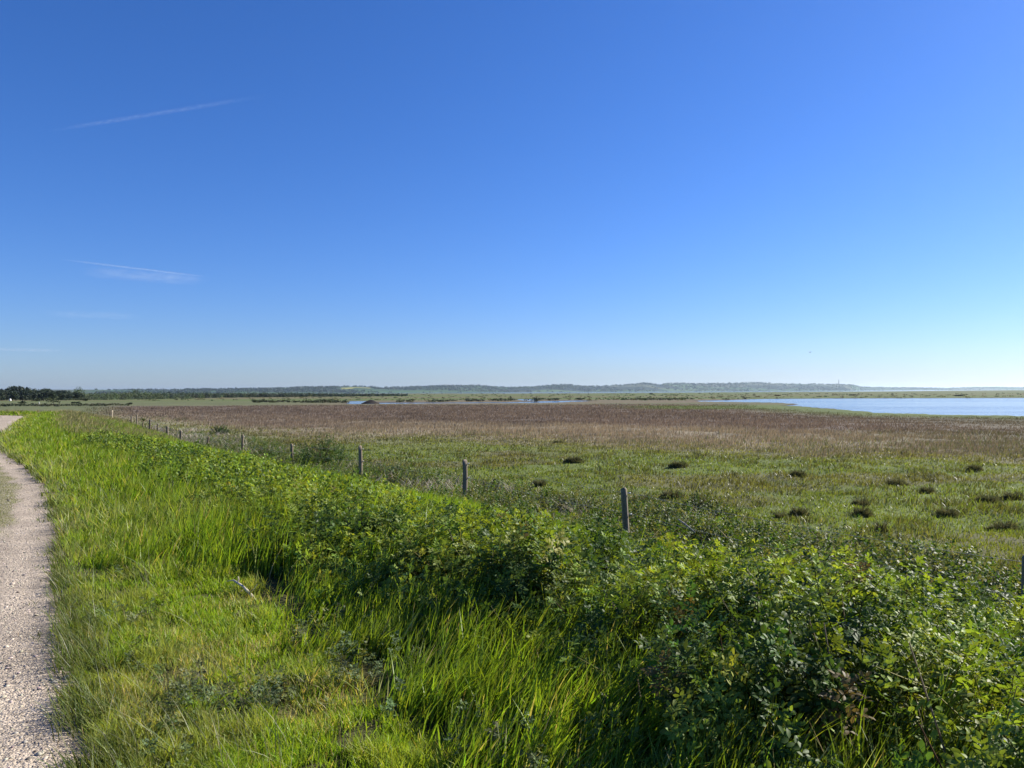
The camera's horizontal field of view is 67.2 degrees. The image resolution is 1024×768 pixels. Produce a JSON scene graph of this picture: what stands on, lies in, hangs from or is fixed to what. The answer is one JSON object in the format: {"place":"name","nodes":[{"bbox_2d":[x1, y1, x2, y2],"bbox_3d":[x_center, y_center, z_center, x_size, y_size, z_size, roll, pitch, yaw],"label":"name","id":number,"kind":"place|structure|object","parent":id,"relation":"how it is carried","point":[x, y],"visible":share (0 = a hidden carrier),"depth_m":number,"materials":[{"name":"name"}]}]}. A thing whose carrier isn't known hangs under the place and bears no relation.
{"place":"outdoors","nodes":[
{"label":"outdoors","id":0,"kind":"place"},
{"bbox_2d":[0,415,84,767],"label":"path","id":1,"kind":"structure","parent":0,"point":[27,677],"depth_m":5.17,"materials":[{"name":"beige gravel"}]},
{"bbox_2d":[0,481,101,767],"bbox_3d":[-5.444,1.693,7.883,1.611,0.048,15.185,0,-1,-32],"label":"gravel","id":2,"kind":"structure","parent":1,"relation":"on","point":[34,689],"depth_m":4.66,"materials":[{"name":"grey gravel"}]},
{"bbox_2d":[0,411,519,767],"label":"mown grass","id":3,"kind":"structure","parent":0,"point":[103,694],"depth_m":4.37,"materials":[{"name":"green plant"}]},
{"bbox_2d":[0,390,1023,767],"bbox_3d":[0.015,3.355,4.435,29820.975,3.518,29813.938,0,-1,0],"label":"ground","id":4,"kind":"structure","parent":0,"point":[420,400],"depth_m":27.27,"materials":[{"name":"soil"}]},
{"bbox_2d":[0,392,5,399],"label":"pine tree","id":5,"kind":"object","parent":4,"relation":"on","point":[1,395],"visible":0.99,"depth_m":283.63,"materials":[{"name":"green plant"}]},
{"bbox_2d":[0,390,13,399],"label":"pine tree","id":6,"kind":"object","parent":4,"relation":"on","point":[7,396],"visible":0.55,"depth_m":291.06,"materials":[{"name":"green plant"}]},
{"bbox_2d":[9,391,19,400],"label":"pine tree","id":7,"kind":"object","parent":4,"relation":"on","point":[14,396],"visible":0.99,"depth_m":277.43,"materials":[{"name":"green plant"}]},
{"bbox_2d":[6,385,23,395],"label":"pine tree","id":8,"kind":"object","parent":4,"relation":"on","point":[22,388],"visible":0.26,"depth_m":343.88,"materials":[{"name":"green plant"}]},
{"bbox_2d":[8,386,30,397],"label":"pine tree","id":9,"kind":"object","parent":4,"relation":"on","point":[27,388],"visible":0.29,"depth_m":343.55,"materials":[{"name":"green plant"}]},
{"bbox_2d":[15,391,30,399],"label":"pine tree","id":10,"kind":"object","parent":4,"relation":"on","point":[23,397],"visible":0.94,"depth_m":295.26,"materials":[{"name":"green plant"}]},
{"bbox_2d":[34,393,45,399],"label":"pine tree","id":11,"kind":"object","parent":4,"relation":"on","point":[39,395],"visible":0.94,"depth_m":280.06,"materials":[{"name":"green plant"}]},
{"bbox_2d":[40,391,52,400],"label":"pine tree","id":12,"kind":"object","parent":4,"relation":"on","point":[45,396],"visible":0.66,"depth_m":280.53,"materials":[{"name":"green plant"}]},
{"bbox_2d":[41,396,61,403],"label":"windswept tree","id":13,"kind":"object","parent":4,"relation":"on","point":[52,400],"visible":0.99,"depth_m":151.85,"materials":[{"name":"green plant"}]},
{"bbox_2d":[47,392,59,399],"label":"pine tree","id":14,"kind":"object","parent":4,"relation":"on","point":[52,394],"visible":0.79,"depth_m":278.35,"materials":[{"name":"green plant"}]},
{"bbox_2d":[62,393,74,399],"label":"pine tree","id":15,"kind":"object","parent":4,"relation":"on","point":[69,396],"visible":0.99,"depth_m":286.86,"materials":[{"name":"green plant"}]},
{"bbox_2d":[74,392,83,399],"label":"pine tree","id":16,"kind":"object","parent":4,"relation":"on","point":[78,395],"visible":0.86,"depth_m":294.14,"materials":[{"name":"green plant"}]},
{"bbox_2d":[0,409,204,447],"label":"dry grass","id":17,"kind":"structure","parent":4,"relation":"on","point":[75,414],"depth_m":34.26,"materials":[{"name":"green plant"}]},
{"bbox_2d":[209,424,231,433],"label":"rose bush","id":18,"kind":"object","parent":4,"relation":"on","point":[219,429],"visible":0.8,"depth_m":45.87,"materials":[{"name":"green plant"}]},
{"bbox_2d":[60,391,407,400],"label":"wood","id":19,"kind":"object","parent":4,"relation":"on","point":[124,396],"visible":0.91,"depth_m":379.17,"materials":[{"name":"green plant"}]},
{"bbox_2d":[241,434,244,449],"bbox_3d":[-10.477,2.487,29.988,0.132,1.071,0.092,0,-1,-20],"label":"fence post","id":20,"kind":"object","parent":4,"relation":"on","point":[242,440],"visible":0.73,"depth_m":29.95,"materials":[{"name":"grey wood"}]},
{"bbox_2d":[248,443,290,459],"bbox_3d":[-8.767,2.543,27.985,1.656,0.812,1.512,0,-1,0],"label":"rose bush","id":21,"kind":"object","parent":4,"relation":"on","point":[272,452],"visible":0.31,"depth_m":27.85,"materials":[{"name":"green plant"}]},
{"bbox_2d":[290,443,293,460],"bbox_3d":[-7.408,2.459,25.977,0.136,0.935,0.099,0,-1,-32],"label":"fence post","id":22,"kind":"object","parent":4,"relation":"on","point":[291,448],"visible":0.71,"depth_m":25.94,"materials":[{"name":"grey wood"}]},
{"bbox_2d":[293,434,353,468],"bbox_3d":[-6.368,2.301,25.864,2.361,1.370,2.729,0,-1,0],"label":"rose bush","id":23,"kind":"object","parent":4,"relation":"on","point":[320,454],"visible":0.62,"depth_m":25.55,"materials":[{"name":"green plant"}]},
{"bbox_2d":[9,438,673,767],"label":"verge herbs","id":24,"kind":"object","parent":4,"relation":"on","point":[262,687],"visible":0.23,"depth_m":3.98,"materials":[{"name":"green plant"}]},
{"bbox_2d":[358,445,363,474],"bbox_3d":[-4.156,2.260,21.180,0.141,1.148,0.109,-1,-1,36],"label":"fence post","id":25,"kind":"object","parent":4,"relation":"on","point":[360,457],"visible":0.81,"depth_m":21.15,"materials":[{"name":"grey wood"}]},
{"bbox_2d":[361,400,379,403],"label":"peat mound","id":26,"kind":"object","parent":4,"relation":"on","point":[370,402],"visible":1,"depth_m":166.02,"materials":[{"name":"soil"}]},
{"bbox_2d":[365,462,416,481],"bbox_3d":[-3.393,2.548,21.575,1.731,0.763,1.694,0,-1,0],"label":"rose bush","id":27,"kind":"object","parent":4,"relation":"on","point":[385,471],"visible":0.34,"depth_m":21.44,"materials":[{"name":"green plant"}]},
{"bbox_2d":[462,459,468,494],"bbox_3d":[-1.008,2.175,16.785,0.151,1.065,0.121,0,-1,0],"label":"fence post","id":28,"kind":"object","parent":4,"relation":"on","point":[465,476],"visible":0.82,"depth_m":16.74,"materials":[{"name":"grey wood"}]},
{"bbox_2d":[152,421,1020,561],"bbox_3d":[-8.126,1.978,26.311,0.998,0.264,46.523,0,-1,-35],"label":"fence wire","id":29,"kind":"object","parent":28,"relation":"attached to","point":[708,509],"visible":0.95,"depth_m":9.79,"materials":[{"name":"metal"}]},
{"bbox_2d":[178,435,1010,594],"bbox_3d":[-8.124,2.268,26.308,0.998,0.215,46.523,0,-1,-35],"label":"fence wire","id":30,"kind":"object","parent":28,"relation":"attached to","point":[617,511],"visible":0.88,"depth_m":11.59,"materials":[{"name":"metal"}]},
{"bbox_2d":[0,410,1023,767],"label":"tall grass","id":31,"kind":"structure","parent":4,"relation":"on","point":[486,680],"depth_m":4.23,"materials":[{"name":"green plant"}]},
{"bbox_2d":[0,393,1023,406],"bbox_3d":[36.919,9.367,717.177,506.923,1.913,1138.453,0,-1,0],"label":"marsh scrub","id":32,"kind":"object","parent":4,"relation":"on","point":[332,400],"visible":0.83,"depth_m":226.17,"materials":[{"name":"green plant"}]},
{"bbox_2d":[529,478,547,486],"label":"tussock","id":33,"kind":"object","parent":4,"relation":"on","point":[540,483],"visible":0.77,"depth_m":19.97,"materials":[{"name":"green plant"}]},
{"bbox_2d":[74,426,1023,767],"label":"rose thicket","id":34,"kind":"object","parent":4,"relation":"on","point":[770,644],"visible":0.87,"depth_m":4.02,"materials":[{"name":"green plant"}]},
{"bbox_2d":[521,489,593,514],"bbox_3d":[1.017,2.483,15.856,1.644,0.556,1.515,-1,-1,32],"label":"rose bush","id":35,"kind":"object","parent":4,"relation":"on","point":[561,502],"visible":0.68,"depth_m":15.74,"materials":[{"name":"green plant"}]},
{"bbox_2d":[146,425,984,600],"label":"dead stems","id":36,"kind":"object","parent":4,"relation":"on","point":[237,441],"depth_m":20.43,"materials":[{"name":"plant"}]},
{"bbox_2d":[563,456,584,463],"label":"tussock","id":37,"kind":"object","parent":4,"relation":"on","point":[570,459],"visible":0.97,"depth_m":25.84,"materials":[{"name":"green plant"}]},
{"bbox_2d":[164,431,1021,611],"bbox_3d":[-5.514,2.527,24.176,5.080,0.755,46.416,0,-1,-34],"label":"scrub","id":38,"kind":"object","parent":4,"relation":"on","point":[1000,581],"visible":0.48,"depth_m":12.23,"materials":[{"name":"green plant"}]},
{"bbox_2d":[621,487,631,536],"bbox_3d":[1.750,2.117,11.685,0.148,1.109,0.112,-3,-1,0],"label":"fence post","id":39,"kind":"object","parent":4,"relation":"on","point":[625,516],"visible":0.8,"depth_m":11.64,"materials":[{"name":"grey wood"}]},
{"bbox_2d":[628,492,660,503],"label":"tussock","id":40,"kind":"object","parent":4,"relation":"on","point":[637,497],"visible":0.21,"depth_m":16.74,"materials":[{"name":"green plant"}]},
{"bbox_2d":[657,488,684,498],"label":"tussock","id":41,"kind":"object","parent":4,"relation":"on","point":[671,494],"visible":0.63,"depth_m":17.48,"materials":[{"name":"green plant"}]},
{"bbox_2d":[668,459,688,467],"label":"tussock","id":42,"kind":"object","parent":4,"relation":"on","point":[677,464],"visible":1,"depth_m":24.64,"materials":[{"name":"green plant"}]},
{"bbox_2d":[678,519,694,532],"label":"dead branch","id":43,"kind":"object","parent":4,"relation":"on","point":[685,524],"visible":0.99,"depth_m":10.55,"materials":[{"name":"grey wood"}]},
{"bbox_2d":[641,488,744,520],"bbox_3d":[3.451,2.419,14.842,2.090,0.849,1.956,0,-1,0],"label":"rose bush","id":44,"kind":"object","parent":4,"relation":"on","point":[704,504],"visible":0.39,"depth_m":14.72,"materials":[{"name":"green plant"}]},
{"bbox_2d":[688,494,705,503],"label":"tussock","id":45,"kind":"object","parent":4,"relation":"on","point":[700,502],"visible":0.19,"depth_m":16.52,"materials":[{"name":"green plant"}]},
{"bbox_2d":[771,509,788,518],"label":"tussock","id":46,"kind":"object","parent":4,"relation":"on","point":[777,515],"visible":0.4,"depth_m":14.74,"materials":[{"name":"green plant"}]},
{"bbox_2d":[787,505,809,516],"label":"tussock","id":47,"kind":"object","parent":4,"relation":"on","point":[799,512],"visible":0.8,"depth_m":15.01,"materials":[{"name":"green plant"}]},
{"bbox_2d":[789,469,807,477],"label":"tussock","id":48,"kind":"object","parent":4,"relation":"on","point":[798,473],"visible":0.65,"depth_m":21.46,"materials":[{"name":"green plant"}]},
{"bbox_2d":[850,498,870,506],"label":"tussock","id":49,"kind":"object","parent":4,"relation":"on","point":[859,502],"visible":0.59,"depth_m":16.40,"materials":[{"name":"green plant"}]},
{"bbox_2d":[849,504,874,517],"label":"tussock","id":50,"kind":"object","parent":4,"relation":"on","point":[864,512],"visible":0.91,"depth_m":14.81,"materials":[{"name":"green plant"}]},
{"bbox_2d":[873,518,888,531],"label":"tussock","id":51,"kind":"object","parent":4,"relation":"on","point":[880,527],"visible":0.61,"depth_m":13.13,"materials":[{"name":"green plant"}]},
{"bbox_2d":[883,478,909,485],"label":"tussock","id":52,"kind":"object","parent":4,"relation":"on","point":[901,482],"visible":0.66,"depth_m":20.04,"materials":[{"name":"green plant"}]},
{"bbox_2d":[917,484,936,493],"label":"tussock","id":53,"kind":"object","parent":4,"relation":"on","point":[926,490],"visible":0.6,"depth_m":18.39,"materials":[{"name":"green plant"}]},
{"bbox_2d":[931,504,962,517],"bbox_3d":[8.574,2.512,15.224,0.613,0.272,0.464,0,-1,0],"label":"tussock","id":54,"kind":"object","parent":4,"relation":"on","point":[948,512],"visible":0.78,"depth_m":15.15,"materials":[{"name":"green plant"}]},
{"bbox_2d":[937,549,978,563],"bbox_3d":[6.063,2.349,10.513,0.681,0.276,0.514,0,-1,0],"label":"tussock","id":55,"kind":"object","parent":4,"relation":"on","point":[958,556],"visible":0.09,"depth_m":10.48,"materials":[{"name":"green plant"}]},
{"bbox_2d":[965,463,983,471],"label":"tussock","id":56,"kind":"object","parent":4,"relation":"on","point":[976,468],"visible":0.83,"depth_m":23.30,"materials":[{"name":"green plant"}]},
{"bbox_2d":[974,493,1001,503],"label":"tussock","id":57,"kind":"object","parent":4,"relation":"on","point":[991,498],"visible":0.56,"depth_m":16.85,"materials":[{"name":"green plant"}]},
{"bbox_2d":[983,519,1022,530],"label":"tussock","id":58,"kind":"object","parent":4,"relation":"on","point":[1002,525],"visible":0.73,"depth_m":13.74,"materials":[{"name":"green plant"}]},
{"bbox_2d":[999,490,1023,500],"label":"tussock","id":59,"kind":"object","parent":4,"relation":"on","point":[1006,496],"visible":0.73,"depth_m":17.56,"materials":[{"name":"green plant"}]},
{"bbox_2d":[1021,555,1023,607],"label":"fence post","id":60,"kind":"object","parent":4,"relation":"on","point":[1022,579],"visible":0.39,"depth_m":6.86,"materials":[{"name":"grey wood"}]},
{"bbox_2d":[0,0,1023,389],"label":"sky","id":61,"kind":"structure","parent":0,"point":[194,194],"materials":[{"name":"blue"}]},
{"bbox_2d":[38,383,1023,393],"bbox_3d":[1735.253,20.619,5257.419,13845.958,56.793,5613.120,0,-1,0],"label":"hills","id":62,"kind":"structure","parent":0,"point":[646,387],"depth_m":4595.61,"materials":[{"name":"green plant"}]},
{"bbox_2d":[95,381,1023,393],"bbox_3d":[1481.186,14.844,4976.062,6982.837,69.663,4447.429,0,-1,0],"label":"hill woods","id":63,"kind":"object","parent":62,"relation":"on","point":[275,389],"visible":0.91,"depth_m":4178.59,"materials":[{"name":"green plant"}]},
{"bbox_2d":[84,403,1023,482],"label":"reed grass","id":64,"kind":"structure","parent":0,"point":[718,417],"depth_m":51.86,"materials":[{"name":"brown plant"}]},
{"bbox_2d":[246,390,962,393],"bbox_3d":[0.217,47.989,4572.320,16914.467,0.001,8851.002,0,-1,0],"label":"sea","id":65,"kind":"structure","parent":0,"point":[700,391],"depth_m":2168.59,"materials":[{"name":"blue liquid"}]},
{"bbox_2d":[346,398,1023,415],"bbox_3d":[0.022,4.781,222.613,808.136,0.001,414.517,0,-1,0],"label":"water","id":66,"kind":"structure","parent":0,"point":[975,406],"depth_m":136.38,"materials":[{"name":"blue liquid"}]}
]}

